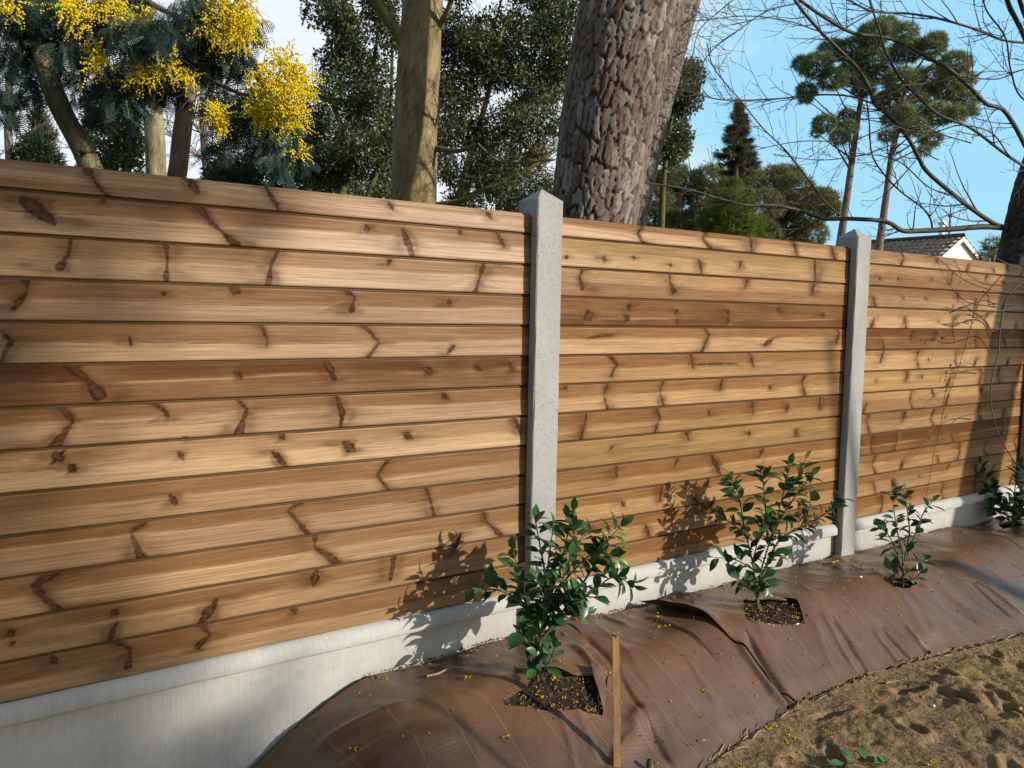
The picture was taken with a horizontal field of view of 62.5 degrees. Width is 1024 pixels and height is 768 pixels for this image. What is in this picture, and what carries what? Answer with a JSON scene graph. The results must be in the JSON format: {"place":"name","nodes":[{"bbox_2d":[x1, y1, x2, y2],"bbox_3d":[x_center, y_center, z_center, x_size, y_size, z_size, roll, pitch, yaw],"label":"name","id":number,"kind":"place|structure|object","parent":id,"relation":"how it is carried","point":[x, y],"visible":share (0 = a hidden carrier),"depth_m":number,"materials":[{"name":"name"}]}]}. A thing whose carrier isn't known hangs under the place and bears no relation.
{"place":"outdoors","nodes":[
{"label":"outdoors","id":0,"kind":"place"},
{"bbox_2d":[0,0,1023,261],"label":"sky","id":1,"kind":"structure","parent":0,"point":[989,188],"materials":[{"name":"blue"}]},
{"bbox_2d":[251,521,1023,767],"bbox_3d":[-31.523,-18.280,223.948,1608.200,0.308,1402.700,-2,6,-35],"label":"ground","id":2,"kind":"structure","parent":0,"point":[842,708],"depth_m":3.04,"materials":[{"name":"brown soil"}]},
{"bbox_2d":[7,100,69,164],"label":"conifer","id":3,"kind":"object","parent":2,"relation":"on","point":[29,148],"visible":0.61,"depth_m":12.55,"materials":[{"name":"green plant"}]},
{"bbox_2d":[0,48,86,158],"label":"bare tree","id":4,"kind":"object","parent":2,"relation":"on","point":[8,140],"visible":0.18,"depth_m":12.85,"materials":[{"name":"wood"}]},
{"bbox_2d":[73,110,144,173],"bbox_3d":[-5.240,-1.675,11.183,0.987,4.250,1.948,-1,5,-28],"label":"evergreen bush","id":5,"kind":"object","parent":2,"relation":"on","point":[116,155],"visible":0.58,"depth_m":10.60,"materials":[{"name":"green plant"}]},
{"bbox_2d":[115,3,166,175],"bbox_3d":[-3.725,-2.292,8.774,1.146,5.967,0.710,4,6,31],"label":"bare trunked tree","id":6,"kind":"object","parent":2,"relation":"on","point":[155,152],"visible":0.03,"depth_m":8.52,"materials":[{"name":"beige plant"}]},
{"bbox_2d":[0,0,331,188],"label":"mimosa tree","id":7,"kind":"object","parent":2,"relation":"on","point":[36,33],"visible":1,"depth_m":5.64,"materials":[{"name":"yellow plant"}]},
{"bbox_2d":[142,0,259,171],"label":"bare tree","id":8,"kind":"object","parent":2,"relation":"on","point":[195,125],"visible":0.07,"depth_m":12.75,"materials":[{"name":"wood"}]},
{"bbox_2d":[167,0,260,177],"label":"bare trunked tree","id":9,"kind":"object","parent":2,"relation":"on","point":[180,145],"visible":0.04,"depth_m":8.92,"materials":[{"name":"brown plant"}]},
{"bbox_2d":[197,150,327,192],"bbox_3d":[-3.922,-1.464,12.852,1.625,3.682,5.480,-1,5,-20],"label":"evergreen bush","id":10,"kind":"object","parent":2,"relation":"on","point":[248,172],"visible":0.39,"depth_m":10.48,"materials":[{"name":"green plant"}]},
{"bbox_2d":[248,105,330,190],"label":"evergreen tree","id":11,"kind":"object","parent":2,"relation":"on","point":[298,181],"visible":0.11,"depth_m":10.10,"materials":[{"name":"green plant"}]},
{"bbox_2d":[290,0,401,198],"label":"evergreen tree","id":12,"kind":"object","parent":2,"relation":"on","point":[341,18],"visible":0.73,"depth_m":8.79,"materials":[{"name":"green plant"}]},
{"bbox_2d":[302,58,394,196],"bbox_3d":[-2.666,-2.595,14.040,1.868,5.728,2.116,1,5,-4],"label":"evergreen tree","id":13,"kind":"object","parent":2,"relation":"on","point":[352,186],"visible":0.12,"depth_m":13.49,"materials":[{"name":"green plant"}]},
{"bbox_2d":[357,0,555,205],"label":"smooth barked tree","id":14,"kind":"object","parent":2,"relation":"on","point":[416,35],"visible":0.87,"depth_m":6.70,"materials":[{"name":"brown plant"}]},
{"bbox_2d":[437,41,564,211],"bbox_3d":[-0.278,-2.817,14.019,2.630,6.240,2.102,3,5,23],"label":"evergreen tree","id":15,"kind":"object","parent":2,"relation":"on","point":[447,143],"visible":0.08,"depth_m":13.78,"materials":[{"name":"green plant"}]},
{"bbox_2d":[437,0,578,212],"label":"evergreen tree","id":16,"kind":"object","parent":2,"relation":"on","point":[474,47],"visible":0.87,"depth_m":9.37,"materials":[{"name":"green plant"}]},
{"bbox_2d":[0,159,1023,767],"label":"garden fence","id":17,"kind":"object","parent":2,"relation":"on","point":[276,463],"visible":0.92,"depth_m":2.80,"materials":[{"name":"brown wood"}]},
{"bbox_2d":[254,604,800,767],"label":"ground cover fabric","id":18,"kind":"object","parent":2,"relation":"on","point":[476,724],"visible":0.9,"depth_m":2.76,"materials":[{"name":"brown fabric"}]},
{"bbox_2d":[426,668,449,676],"bbox_3d":[-0.246,0.972,2.837,0.094,0.010,0.017,-3,6,-39],"label":"wood splinter","id":19,"kind":"object","parent":18,"relation":"on","point":[435,674],"visible":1,"depth_m":2.83,"materials":[{"name":"beige wood"}]},
{"bbox_2d":[612,629,621,766],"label":"wooden stake","id":20,"kind":"object","parent":18,"relation":"on","point":[616,701],"visible":1,"depth_m":2.61,"materials":[{"name":"brown wood"}]},
{"bbox_2d":[461,497,649,680],"bbox_3d":[0.147,0.686,2.793,0.627,0.619,0.257,0,5,-17],"label":"young shrub","id":21,"kind":"object","parent":2,"relation":"on","point":[572,598],"visible":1,"depth_m":2.80,"materials":[{"name":"green plant"}]},
{"bbox_2d":[553,0,685,224],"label":"pine tree","id":22,"kind":"object","parent":2,"relation":"on","point":[621,55],"visible":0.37,"depth_m":5.33,"materials":[{"name":"brown plant"}]},
{"bbox_2d":[646,758,651,767],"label":"pipe end","id":23,"kind":"object","parent":2,"relation":"on","point":[648,762],"visible":1,"depth_m":2.63,"materials":[{"name":"plastic"}]},
{"bbox_2d":[636,0,700,225],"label":"pine tree","id":24,"kind":"object","parent":2,"relation":"on","point":[660,131],"visible":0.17,"depth_m":6.46,"materials":[{"name":"brown plant"}]},
{"bbox_2d":[314,523,1023,767],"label":"plant litter","id":25,"kind":"object","parent":2,"relation":"on","point":[757,733],"visible":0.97,"depth_m":3.08,"materials":[{"name":"plant"}]},
{"bbox_2d":[653,56,707,227],"bbox_3d":[2.182,-2.177,12.131,1.116,5.385,1.780,2,5,11],"label":"evergreen tree","id":26,"kind":"object","parent":2,"relation":"on","point":[679,135],"visible":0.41,"depth_m":11.54,"materials":[{"name":"green plant"}]},
{"bbox_2d":[337,527,1023,767],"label":"fallen blossom","id":27,"kind":"object","parent":2,"relation":"on","point":[587,710],"visible":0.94,"depth_m":2.99,"materials":[{"name":"yellow plant"}]},
{"bbox_2d":[647,160,726,231],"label":"pine","id":28,"kind":"object","parent":2,"relation":"on","point":[678,215],"visible":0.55,"depth_m":35.49,"materials":[{"name":"green plant"}]},
{"bbox_2d":[693,176,768,238],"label":"yellow green conifer","id":29,"kind":"object","parent":2,"relation":"on","point":[727,222],"visible":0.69,"depth_m":28.24,"materials":[{"name":"green plant"}]},
{"bbox_2d":[704,101,780,234],"bbox_3d":[7.982,-5.499,29.983,3.198,9.240,3.096,0,5,-12],"label":"spire conifer","id":30,"kind":"object","parent":2,"relation":"on","point":[735,154],"visible":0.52,"depth_m":29.85,"materials":[{"name":"green plant"}]},
{"bbox_2d":[703,450,855,608],"bbox_3d":[1.120,0.614,3.568,0.667,0.672,0.198,0,5,-11],"label":"young shrub","id":31,"kind":"object","parent":2,"relation":"on","point":[733,571],"visible":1,"depth_m":3.55,"materials":[{"name":"green plant"}]},
{"bbox_2d":[740,161,842,243],"bbox_3d":[12.042,-5.852,38.249,5.347,8.721,4.039,0,5,-10],"label":"pine","id":32,"kind":"object","parent":2,"relation":"on","point":[831,197],"visible":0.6,"depth_m":37.31,"materials":[{"name":"green plant"}]},
{"bbox_2d":[640,517,1023,700],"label":"ground cover fabric","id":33,"kind":"object","parent":2,"relation":"on","point":[832,627],"visible":0.91,"depth_m":3.81,"materials":[{"name":"brown fabric"}]},
{"bbox_2d":[822,560,838,564],"bbox_3d":[1.600,0.894,4.223,0.117,0.010,0.013,-2,6,-29],"label":"wood splinter","id":34,"kind":"object","parent":33,"relation":"on","point":[830,562],"visible":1,"depth_m":4.21,"materials":[{"name":"beige wood"}]},
{"bbox_2d":[644,0,1023,264],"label":"bare tree","id":35,"kind":"object","parent":2,"relation":"on","point":[1011,247],"visible":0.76,"depth_m":5.96,"materials":[{"name":"brown plant"}]},
{"bbox_2d":[789,14,902,245],"bbox_3d":[9.931,-5.817,25.065,3.750,10.795,2.601,1,5,-5],"label":"tall pine","id":36,"kind":"object","parent":2,"relation":"on","point":[839,78],"visible":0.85,"depth_m":24.43,"materials":[{"name":"green plant"}]},
{"bbox_2d":[829,747,887,767],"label":"leaf sprig","id":37,"kind":"object","parent":2,"relation":"on","point":[880,759],"visible":1,"depth_m":2.77,"materials":[{"name":"green plant"}]},
{"bbox_2d":[885,679,927,684],"bbox_3d":[1.577,1.194,3.380,0.159,0.018,0.050,2,5,15],"label":"dry stalk","id":38,"kind":"object","parent":2,"relation":"on","point":[905,681],"visible":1,"depth_m":3.38,"materials":[{"name":"beige plant"}]},
{"bbox_2d":[870,479,943,586],"bbox_3d":[1.881,0.706,4.008,0.375,0.517,0.173,1,5,0],"label":"young shrub","id":39,"kind":"object","parent":2,"relation":"on","point":[894,563],"visible":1,"depth_m":4.00,"materials":[{"name":"green plant"}]},
{"bbox_2d":[866,18,982,250],"bbox_3d":[11.808,-5.254,24.214,3.805,9.887,2.991,1,5,0],"label":"tall pine","id":40,"kind":"object","parent":2,"relation":"on","point":[898,55],"visible":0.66,"depth_m":23.93,"materials":[{"name":"green plant"}]},
{"bbox_2d":[871,206,978,259],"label":"house","id":41,"kind":"structure","parent":2,"relation":"on","point":[949,245],"depth_m":28.45,"materials":[{"name":"tile"}]},
{"bbox_2d":[909,242,1023,473],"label":"bare sapling","id":42,"kind":"object","parent":2,"relation":"on","point":[999,329],"visible":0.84,"depth_m":4.87,"materials":[{"name":"brown wood"}]},
{"bbox_2d":[968,234,1000,261],"bbox_3d":[13.800,-2.341,24.068,1.250,4.159,2.304,2,5,11],"label":"bush","id":43,"kind":"object","parent":2,"relation":"on","point":[988,249],"visible":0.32,"depth_m":24.48,"materials":[{"name":"green plant"}]},
{"bbox_2d":[977,456,1023,526],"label":"young shrub","id":44,"kind":"object","parent":2,"relation":"on","point":[1002,502],"visible":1,"depth_m":5.19,"materials":[{"name":"green plant"}]}
]}

